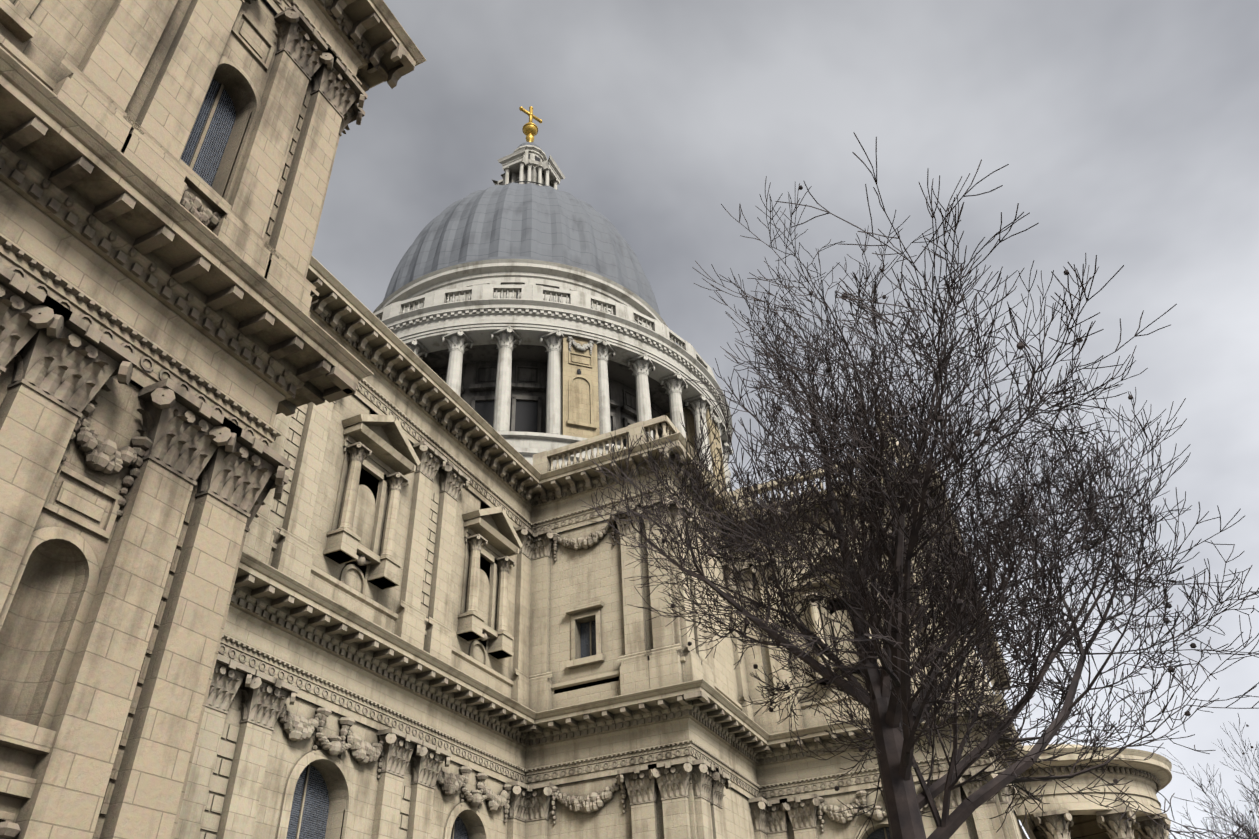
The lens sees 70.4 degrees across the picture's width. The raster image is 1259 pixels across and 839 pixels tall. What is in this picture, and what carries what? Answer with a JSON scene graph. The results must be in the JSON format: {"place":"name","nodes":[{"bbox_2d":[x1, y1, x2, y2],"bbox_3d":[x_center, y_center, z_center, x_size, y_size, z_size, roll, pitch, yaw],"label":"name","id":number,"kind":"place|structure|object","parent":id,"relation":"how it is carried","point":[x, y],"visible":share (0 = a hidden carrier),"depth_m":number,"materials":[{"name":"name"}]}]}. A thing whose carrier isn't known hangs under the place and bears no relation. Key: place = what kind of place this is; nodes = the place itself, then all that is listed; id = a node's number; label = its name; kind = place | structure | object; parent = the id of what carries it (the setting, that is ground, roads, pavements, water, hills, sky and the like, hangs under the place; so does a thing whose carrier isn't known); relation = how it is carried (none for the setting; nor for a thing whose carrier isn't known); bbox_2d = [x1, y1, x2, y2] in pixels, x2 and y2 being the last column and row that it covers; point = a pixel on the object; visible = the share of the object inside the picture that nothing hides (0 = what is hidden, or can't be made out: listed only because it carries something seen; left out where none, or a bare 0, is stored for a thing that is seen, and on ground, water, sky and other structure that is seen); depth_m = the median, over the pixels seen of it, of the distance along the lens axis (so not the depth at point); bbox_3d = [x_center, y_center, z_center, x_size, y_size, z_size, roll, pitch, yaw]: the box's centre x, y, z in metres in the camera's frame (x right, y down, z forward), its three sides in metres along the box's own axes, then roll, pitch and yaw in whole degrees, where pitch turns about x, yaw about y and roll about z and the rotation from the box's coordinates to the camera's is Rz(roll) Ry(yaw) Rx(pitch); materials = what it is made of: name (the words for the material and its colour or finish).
{"place":"outdoors","nodes":[
{"label":"outdoors","id":0,"kind":"place"},
{"bbox_2d":[0,0,426,838],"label":"tower block","id":1,"kind":"structure","parent":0,"point":[110,624],"depth_m":15.80,"materials":[{"name":"beige stone"}]},
{"bbox_2d":[0,0,413,838],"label":"tower block carving","id":2,"kind":"object","parent":1,"relation":"attached to","point":[64,358],"visible":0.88,"depth_m":16.15},
{"bbox_2d":[170,56,424,838],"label":"tower block","id":3,"kind":"structure","parent":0,"point":[373,79],"depth_m":20.27,"materials":[{"name":"beige stone"}]},
{"bbox_2d":[245,43,414,531],"bbox_3d":[-11.059,-3.326,24.068,9.874,16.651,1.238,-17,-38,19],"label":"carved ornament","id":4,"kind":"object","parent":3,"relation":"attached to","point":[336,376],"visible":0.04,"depth_m":20.41,"materials":[{"name":"beige stone"}]},
{"bbox_2d":[174,255,540,838],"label":"wall","id":5,"kind":"structure","parent":0,"point":[426,589],"depth_m":34.42,"materials":[{"name":"beige stone"}]},
{"bbox_2d":[206,278,538,822],"bbox_3d":[-10.049,4.433,34.567,1.388,16.870,26.217,-17,-38,19],"label":"nave wall carving","id":6,"kind":"object","parent":5,"relation":"attached to","point":[263,704],"visible":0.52,"depth_m":34.25},
{"bbox_2d":[312,0,1258,838],"label":"sky","id":7,"kind":"structure","parent":0,"point":[1126,130],"materials":[{"name":"grey"}]},
{"bbox_2d":[726,409,1008,838],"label":"transept","id":8,"kind":"structure","parent":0,"point":[978,823],"depth_m":44.45,"materials":[{"name":"beige stone"}]},
{"bbox_2d":[733,478,1003,833],"bbox_3d":[11.467,11.773,46.169,12.749,16.885,1.420,-17,-38,19],"label":"transept carving","id":9,"kind":"object","parent":8,"relation":"attached to","point":[800,811],"visible":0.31,"depth_m":43.02},
{"bbox_2d":[1009,744,1171,838],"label":"portico","id":10,"kind":"structure","parent":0,"point":[1141,790],"depth_m":49.47,"materials":[{"name":"stone"}]},
{"bbox_2d":[1022,765,1170,838],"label":"carved ornament","id":11,"kind":"object","parent":10,"relation":"attached to","point":[1055,824],"visible":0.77,"depth_m":48.80,"materials":[{"name":"beige stone"}]},
{"label":"ground","id":12,"kind":"structure","parent":0,"visible":0},
{"bbox_2d":[130,0,1018,820],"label":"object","id":13,"kind":"object","parent":12,"relation":"on","point":[274,12],"depth_m":39.63,"materials":[{"name":"grey stone"}]},
{"bbox_2d":[373,145,733,502],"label":"dome drum","id":14,"kind":"object","parent":13,"relation":"on","point":[538,286],"visible":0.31,"depth_m":75.33,"materials":[{"name":"stone"}]},
{"bbox_2d":[383,142,660,316],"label":"lead dome","id":15,"kind":"structure","parent":14,"relation":"on","point":[531,221],"depth_m":90.26,"materials":[{"name":"grey metal"}]},
{"bbox_2d":[519,106,541,141],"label":"cross finial","id":16,"kind":"object","parent":15,"relation":"on","point":[530,130],"visible":0.88,"depth_m":121.66,"materials":[{"name":"gold metal"}]},
{"bbox_2d":[419,344,687,446],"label":"inner drum wall","id":17,"kind":"structure","parent":14,"relation":"on","point":[528,373],"depth_m":75.52,"materials":[{"name":"stone"}]},
{"bbox_2d":[390,160,732,475],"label":"dome drum carving","id":18,"kind":"object","parent":14,"relation":"attached to","point":[461,340],"visible":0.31,"depth_m":74.01},
{"bbox_2d":[449,154,716,444],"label":"windows","id":19,"kind":"structure","parent":14,"relation":"attached to","point":[526,413],"depth_m":72.83,"materials":[{"name":"black glass"}]},
{"bbox_2d":[561,336,726,492],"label":"dome drum piers","id":20,"kind":"structure","parent":14,"relation":"attached to","point":[580,407],"depth_m":71.09,"materials":[{"name":"beige stone"}]},
{"bbox_2d":[525,415,702,838],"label":"bastion","id":21,"kind":"object","parent":12,"relation":"on","point":[634,661],"depth_m":41.94,"materials":[{"name":"beige stone"}]},
{"bbox_2d":[525,443,707,823],"bbox_3d":[-1.167,9.708,42.420,9.649,16.883,1.401,-17,-38,19],"label":"bastion carving","id":22,"kind":"object","parent":21,"relation":"attached to","point":[641,784],"visible":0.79,"depth_m":39.19},
{"bbox_2d":[660,415,769,838],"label":"bastion","id":23,"kind":"object","parent":12,"relation":"on","point":[724,685],"visible":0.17,"depth_m":42.51,"materials":[{"name":"stone"}]},
{"bbox_2d":[664,442,769,833],"bbox_3d":[4.517,10.842,44.584,1.246,16.651,10.749,-17,-38,19],"label":"bastion carving","id":24,"kind":"object","parent":23,"relation":"attached to","point":[710,781],"visible":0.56,"depth_m":41.61},
{"bbox_2d":[579,132,1258,838],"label":"plane tree","id":25,"kind":"object","parent":12,"relation":"on","point":[899,712],"visible":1,"depth_m":9.70,"materials":[{"name":"brown plant"}]},
{"bbox_2d":[913,460,1035,838],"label":"transept","id":26,"kind":"structure","parent":12,"relation":"on","point":[1014,828],"depth_m":47.66,"materials":[{"name":"stone"}]},
{"bbox_2d":[925,481,1035,828],"bbox_3d":[24.659,19.957,58.524,1.246,16.651,39.580,-17,-38,19],"label":"transept carving","id":27,"kind":"object","parent":26,"relation":"attached to","point":[1008,791],"visible":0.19,"depth_m":46.77},
{"bbox_2d":[1143,713,1258,838],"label":"plane tree","id":28,"kind":"object","parent":12,"relation":"on","point":[1249,832],"visible":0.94,"depth_m":23.10,"materials":[{"name":"brown plant"}]}
]}

